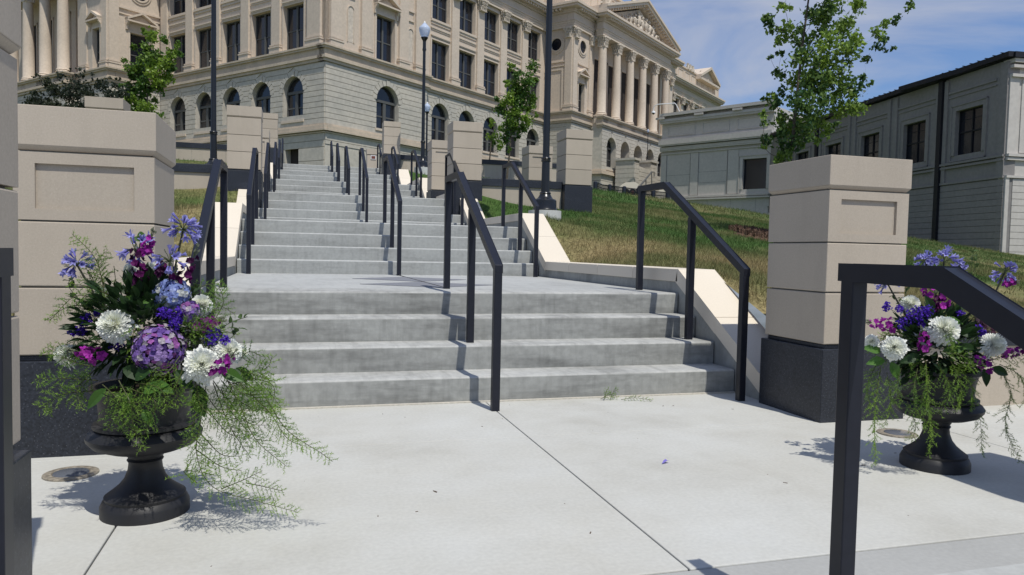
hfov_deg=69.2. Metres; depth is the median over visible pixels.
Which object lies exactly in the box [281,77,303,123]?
arched window
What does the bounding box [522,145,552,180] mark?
stone pier
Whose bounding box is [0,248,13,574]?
handrail
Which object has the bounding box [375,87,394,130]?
arched window
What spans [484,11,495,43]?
window
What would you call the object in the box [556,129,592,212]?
stone pier
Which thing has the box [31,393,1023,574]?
plaza pavement
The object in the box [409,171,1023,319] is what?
lawn
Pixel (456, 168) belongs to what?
handrail
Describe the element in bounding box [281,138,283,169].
handrail
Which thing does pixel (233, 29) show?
window
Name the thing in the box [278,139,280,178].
handrail
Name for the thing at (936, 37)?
sky
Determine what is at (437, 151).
stone pier
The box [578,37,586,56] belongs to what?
round window
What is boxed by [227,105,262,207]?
stone pier
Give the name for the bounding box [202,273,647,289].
landing pavement
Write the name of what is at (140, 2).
round window
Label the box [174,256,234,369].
cheek wall
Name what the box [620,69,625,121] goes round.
porch window
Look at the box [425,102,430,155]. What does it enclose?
street lamp
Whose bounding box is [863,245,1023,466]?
flower arrangement
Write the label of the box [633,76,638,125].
porch window
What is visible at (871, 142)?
window
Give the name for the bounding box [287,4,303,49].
window
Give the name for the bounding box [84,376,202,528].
garden urn
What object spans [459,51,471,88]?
window
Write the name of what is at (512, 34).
window
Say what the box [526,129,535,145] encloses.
arched window
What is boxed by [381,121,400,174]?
stone pier
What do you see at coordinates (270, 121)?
stone pier
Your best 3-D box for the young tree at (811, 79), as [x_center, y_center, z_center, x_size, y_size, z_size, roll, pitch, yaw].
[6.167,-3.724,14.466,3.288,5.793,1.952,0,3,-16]
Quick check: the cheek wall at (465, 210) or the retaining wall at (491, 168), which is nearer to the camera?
the cheek wall at (465, 210)
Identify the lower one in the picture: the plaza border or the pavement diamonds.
the plaza border
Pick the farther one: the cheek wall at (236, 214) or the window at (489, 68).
the window at (489, 68)
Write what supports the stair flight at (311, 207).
on the landing pavement
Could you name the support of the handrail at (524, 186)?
on the stair flight at (304, 247)
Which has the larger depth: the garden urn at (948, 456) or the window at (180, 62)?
the window at (180, 62)
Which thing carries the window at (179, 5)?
in the stone statehouse
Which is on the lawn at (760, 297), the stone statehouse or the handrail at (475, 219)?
the stone statehouse
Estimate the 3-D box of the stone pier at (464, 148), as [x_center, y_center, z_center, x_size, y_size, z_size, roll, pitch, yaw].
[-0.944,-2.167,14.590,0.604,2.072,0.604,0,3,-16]
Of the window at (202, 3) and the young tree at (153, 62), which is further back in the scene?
the window at (202, 3)
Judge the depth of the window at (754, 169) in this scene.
65.79 m
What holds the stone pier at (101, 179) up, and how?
on the pavement bed
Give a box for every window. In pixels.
[34,22,37,76]
[51,17,54,72]
[69,11,71,71]
[97,30,98,66]
[130,34,146,68]
[133,0,150,5]
[174,0,184,14]
[174,35,184,73]
[174,98,186,136]
[194,94,210,134]
[199,0,210,7]
[199,28,210,67]
[220,89,239,131]
[227,20,239,61]
[256,12,270,55]
[256,83,270,112]
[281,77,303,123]
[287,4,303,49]
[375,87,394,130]
[376,16,391,62]
[430,104,444,140]
[432,0,446,22]
[432,41,445,80]
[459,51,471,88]
[459,111,470,121]
[460,0,472,33]
[482,118,498,155]
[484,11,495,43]
[484,61,494,95]
[504,131,519,159]
[506,69,515,93]
[507,21,517,52]
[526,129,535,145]
[527,80,536,109]
[528,31,537,60]
[551,61,564,108]
[552,35,564,53]
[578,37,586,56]
[578,84,581,111]
[593,57,598,116]
[606,63,612,116]
[606,140,614,171]
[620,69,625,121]
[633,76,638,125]
[645,81,650,129]
[657,156,660,176]
[673,100,676,111]
[744,158,766,188]
[798,152,807,159]
[828,143,840,154]
[864,133,878,157]
[906,121,925,162]
[958,106,982,154]
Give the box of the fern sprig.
[601,387,652,401]
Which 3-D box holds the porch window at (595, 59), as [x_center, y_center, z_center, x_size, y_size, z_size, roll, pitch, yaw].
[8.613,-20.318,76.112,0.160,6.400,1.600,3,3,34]
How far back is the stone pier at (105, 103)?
12.53 m
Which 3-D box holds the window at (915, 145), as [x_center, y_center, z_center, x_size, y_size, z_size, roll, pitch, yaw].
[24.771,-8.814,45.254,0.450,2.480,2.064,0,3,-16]
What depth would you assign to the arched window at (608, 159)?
76.11 m
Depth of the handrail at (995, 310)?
1.85 m
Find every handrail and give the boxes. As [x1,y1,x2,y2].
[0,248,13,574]
[190,159,227,422]
[246,148,258,273]
[264,142,269,218]
[273,142,276,191]
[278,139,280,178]
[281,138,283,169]
[330,141,332,171]
[336,143,339,181]
[344,146,349,194]
[358,148,368,221]
[377,144,381,174]
[383,155,401,275]
[391,146,398,183]
[410,150,421,197]
[443,171,502,411]
[444,153,463,224]
[501,162,539,276]
[636,182,750,400]
[639,171,654,185]
[829,263,1023,574]
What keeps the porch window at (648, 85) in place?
in the stone statehouse
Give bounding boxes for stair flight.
[183,288,733,410]
[237,219,532,275]
[258,192,464,224]
[270,179,419,197]
[277,170,396,183]
[283,163,378,173]
[935,563,1023,574]
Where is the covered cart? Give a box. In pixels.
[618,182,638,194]
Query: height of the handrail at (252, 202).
1.664 m
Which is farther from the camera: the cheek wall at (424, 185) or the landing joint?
the cheek wall at (424, 185)
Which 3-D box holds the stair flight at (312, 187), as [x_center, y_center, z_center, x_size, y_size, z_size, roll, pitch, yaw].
[-4.113,-2.160,18.430,3.670,0.960,1.250,0,3,-16]
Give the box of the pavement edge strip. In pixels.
[190,391,734,412]
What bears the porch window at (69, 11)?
in the stone statehouse
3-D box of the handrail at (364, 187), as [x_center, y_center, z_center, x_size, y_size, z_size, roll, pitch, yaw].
[-2.761,-1.801,13.757,0.050,1.664,1.645,0,3,-16]
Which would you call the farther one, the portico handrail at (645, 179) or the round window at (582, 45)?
the round window at (582, 45)
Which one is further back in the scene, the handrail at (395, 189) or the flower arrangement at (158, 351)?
the handrail at (395, 189)
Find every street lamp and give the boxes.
[206,0,217,164]
[414,21,429,174]
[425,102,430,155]
[528,0,560,219]
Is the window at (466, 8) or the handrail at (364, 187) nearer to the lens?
the handrail at (364, 187)
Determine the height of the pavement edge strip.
0.028 m
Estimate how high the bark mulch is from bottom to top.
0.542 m
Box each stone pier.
[0,0,31,574]
[13,104,175,457]
[84,96,130,110]
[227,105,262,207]
[262,113,277,169]
[262,129,269,187]
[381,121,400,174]
[426,140,447,198]
[447,121,482,214]
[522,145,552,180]
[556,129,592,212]
[759,154,912,422]
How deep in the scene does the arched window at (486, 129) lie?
66.08 m
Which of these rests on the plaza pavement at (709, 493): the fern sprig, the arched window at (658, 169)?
the fern sprig
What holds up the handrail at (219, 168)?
on the stair flight at (336, 346)
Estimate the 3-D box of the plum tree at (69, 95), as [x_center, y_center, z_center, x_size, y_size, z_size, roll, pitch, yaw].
[-10.928,-4.250,18.589,3.008,2.524,1.528,1,3,-2]
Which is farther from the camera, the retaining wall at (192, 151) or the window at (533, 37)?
the window at (533, 37)
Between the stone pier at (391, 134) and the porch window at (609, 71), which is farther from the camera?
the porch window at (609, 71)
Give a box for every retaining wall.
[18,142,226,162]
[172,163,219,188]
[401,155,556,181]
[481,178,561,208]
[902,327,1023,405]
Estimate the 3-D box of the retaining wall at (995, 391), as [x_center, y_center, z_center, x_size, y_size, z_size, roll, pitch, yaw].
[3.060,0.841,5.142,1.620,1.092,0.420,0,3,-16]
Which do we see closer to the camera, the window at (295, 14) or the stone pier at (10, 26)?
the stone pier at (10, 26)
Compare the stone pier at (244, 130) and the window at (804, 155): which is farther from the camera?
the window at (804, 155)
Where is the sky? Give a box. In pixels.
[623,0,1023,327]
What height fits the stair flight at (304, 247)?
0.960 m
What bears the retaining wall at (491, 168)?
on the lawn at (760, 297)
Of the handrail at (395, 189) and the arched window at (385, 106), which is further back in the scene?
the arched window at (385, 106)
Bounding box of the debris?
[264,405,908,533]
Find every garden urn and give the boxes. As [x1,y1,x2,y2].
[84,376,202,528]
[891,366,985,475]
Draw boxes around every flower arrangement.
[33,212,337,518]
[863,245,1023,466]
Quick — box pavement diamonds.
[352,277,484,287]
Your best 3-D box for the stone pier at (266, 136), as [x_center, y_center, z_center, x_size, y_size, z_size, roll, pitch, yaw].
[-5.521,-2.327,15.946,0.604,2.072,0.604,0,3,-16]
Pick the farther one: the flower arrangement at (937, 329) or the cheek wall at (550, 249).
the cheek wall at (550, 249)
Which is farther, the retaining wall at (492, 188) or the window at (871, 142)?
the window at (871, 142)
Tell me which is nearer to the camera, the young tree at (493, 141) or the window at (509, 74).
the young tree at (493, 141)
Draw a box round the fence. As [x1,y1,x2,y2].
[593,181,670,199]
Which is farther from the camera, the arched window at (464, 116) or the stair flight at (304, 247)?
the arched window at (464, 116)
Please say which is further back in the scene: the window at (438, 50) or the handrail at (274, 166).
the window at (438, 50)
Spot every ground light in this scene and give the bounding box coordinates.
[41,466,99,481]
[876,428,917,437]
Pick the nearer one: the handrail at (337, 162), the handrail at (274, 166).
the handrail at (274, 166)
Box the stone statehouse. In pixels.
[10,0,724,196]
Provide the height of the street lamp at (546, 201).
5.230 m
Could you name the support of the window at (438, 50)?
in the stone statehouse
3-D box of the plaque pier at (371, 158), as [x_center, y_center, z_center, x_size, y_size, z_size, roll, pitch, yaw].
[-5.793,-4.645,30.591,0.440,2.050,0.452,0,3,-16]
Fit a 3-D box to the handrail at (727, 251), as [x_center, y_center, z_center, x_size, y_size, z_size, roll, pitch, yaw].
[1.333,-0.010,5.729,0.050,1.664,1.645,0,3,-16]
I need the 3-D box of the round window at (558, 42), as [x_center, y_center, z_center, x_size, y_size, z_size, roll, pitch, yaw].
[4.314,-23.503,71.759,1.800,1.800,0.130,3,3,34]
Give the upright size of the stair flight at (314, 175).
0.960 m
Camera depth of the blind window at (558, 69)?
71.57 m
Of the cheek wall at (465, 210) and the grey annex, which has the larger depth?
the grey annex
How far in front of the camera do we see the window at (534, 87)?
72.13 m
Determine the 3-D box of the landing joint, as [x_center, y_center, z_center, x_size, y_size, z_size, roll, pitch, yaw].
[-0.995,-0.081,7.620,0.003,0.008,3.080,0,3,-16]
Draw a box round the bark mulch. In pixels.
[728,224,768,240]
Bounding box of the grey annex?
[656,51,1023,254]
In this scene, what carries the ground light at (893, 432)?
on the plaza pavement at (709, 493)
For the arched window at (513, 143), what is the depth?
69.49 m
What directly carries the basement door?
in the stone statehouse
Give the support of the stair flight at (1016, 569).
on the street ground
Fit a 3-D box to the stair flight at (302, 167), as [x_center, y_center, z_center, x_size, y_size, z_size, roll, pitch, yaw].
[-6.519,-3.931,26.773,3.670,0.960,1.250,0,3,-16]
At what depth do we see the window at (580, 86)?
73.14 m
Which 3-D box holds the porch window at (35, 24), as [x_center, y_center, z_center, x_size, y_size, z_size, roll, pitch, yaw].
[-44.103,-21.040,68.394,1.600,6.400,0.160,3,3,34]
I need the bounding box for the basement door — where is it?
[291,149,297,163]
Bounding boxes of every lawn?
[8,159,237,315]
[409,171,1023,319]
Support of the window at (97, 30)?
in the stone statehouse
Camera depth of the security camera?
70.72 m
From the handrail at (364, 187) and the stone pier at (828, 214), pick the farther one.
the handrail at (364, 187)
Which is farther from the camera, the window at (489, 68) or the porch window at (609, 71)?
the porch window at (609, 71)
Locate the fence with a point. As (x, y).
(624, 189)
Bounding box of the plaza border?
[657,534,1023,574]
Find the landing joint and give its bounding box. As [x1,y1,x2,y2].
[396,274,442,287]
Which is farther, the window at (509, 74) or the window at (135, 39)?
the window at (509, 74)
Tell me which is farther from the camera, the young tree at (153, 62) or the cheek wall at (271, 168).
the cheek wall at (271, 168)
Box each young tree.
[118,25,183,117]
[485,117,504,159]
[492,59,538,178]
[758,0,915,163]
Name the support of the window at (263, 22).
in the stone statehouse
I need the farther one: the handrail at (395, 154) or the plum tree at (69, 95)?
the handrail at (395, 154)
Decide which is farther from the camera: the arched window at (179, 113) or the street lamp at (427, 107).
the arched window at (179, 113)
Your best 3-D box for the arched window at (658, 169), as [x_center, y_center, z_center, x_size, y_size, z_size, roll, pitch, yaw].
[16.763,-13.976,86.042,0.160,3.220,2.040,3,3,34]
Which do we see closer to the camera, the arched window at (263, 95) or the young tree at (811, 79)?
the young tree at (811, 79)
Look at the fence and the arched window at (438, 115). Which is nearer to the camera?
the fence
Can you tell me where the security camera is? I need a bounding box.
[651,103,679,114]
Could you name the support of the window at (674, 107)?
in the stone statehouse
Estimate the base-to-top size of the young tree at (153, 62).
3.895 m
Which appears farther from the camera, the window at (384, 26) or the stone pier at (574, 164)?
the window at (384, 26)
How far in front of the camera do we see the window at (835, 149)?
54.57 m
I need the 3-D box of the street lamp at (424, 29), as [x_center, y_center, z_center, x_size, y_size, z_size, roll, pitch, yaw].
[-2.883,-6.030,24.172,0.540,5.230,0.540,0,3,-16]
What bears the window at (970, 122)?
in the grey annex
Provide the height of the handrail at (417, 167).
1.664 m
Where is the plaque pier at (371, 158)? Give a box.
[366,149,376,167]
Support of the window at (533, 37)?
in the stone statehouse
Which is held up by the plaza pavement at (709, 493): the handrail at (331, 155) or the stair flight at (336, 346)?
the stair flight at (336, 346)
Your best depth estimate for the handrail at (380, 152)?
27.03 m
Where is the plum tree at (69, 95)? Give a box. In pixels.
[22,66,130,107]
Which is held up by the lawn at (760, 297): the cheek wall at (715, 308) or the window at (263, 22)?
the cheek wall at (715, 308)
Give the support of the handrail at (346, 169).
on the stair flight at (312, 187)
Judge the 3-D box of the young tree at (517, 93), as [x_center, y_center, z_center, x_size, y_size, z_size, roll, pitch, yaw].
[0.202,-5.834,25.838,1.668,4.412,1.322,0,3,-16]
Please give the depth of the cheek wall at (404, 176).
22.90 m
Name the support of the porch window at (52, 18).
in the stone statehouse
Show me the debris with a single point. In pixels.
(564, 503)
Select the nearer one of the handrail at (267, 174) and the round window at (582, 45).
the handrail at (267, 174)
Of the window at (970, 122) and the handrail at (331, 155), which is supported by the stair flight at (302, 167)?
the handrail at (331, 155)
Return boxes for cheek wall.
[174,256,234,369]
[203,202,245,273]
[236,188,263,205]
[270,163,272,178]
[390,169,409,184]
[407,178,427,197]
[436,194,484,224]
[484,213,569,276]
[545,262,768,399]
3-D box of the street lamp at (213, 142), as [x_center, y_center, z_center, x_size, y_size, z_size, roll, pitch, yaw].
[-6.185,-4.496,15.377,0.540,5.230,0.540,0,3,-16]
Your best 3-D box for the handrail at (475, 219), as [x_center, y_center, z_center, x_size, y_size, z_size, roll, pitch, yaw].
[-0.309,-0.021,5.253,0.050,1.664,1.645,0,3,-16]
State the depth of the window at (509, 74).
68.51 m
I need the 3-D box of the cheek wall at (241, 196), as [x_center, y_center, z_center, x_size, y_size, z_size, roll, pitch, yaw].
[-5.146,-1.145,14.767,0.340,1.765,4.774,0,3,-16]
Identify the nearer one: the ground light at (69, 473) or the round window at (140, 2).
the ground light at (69, 473)
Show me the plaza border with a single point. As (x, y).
(949, 557)
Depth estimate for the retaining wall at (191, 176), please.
13.22 m

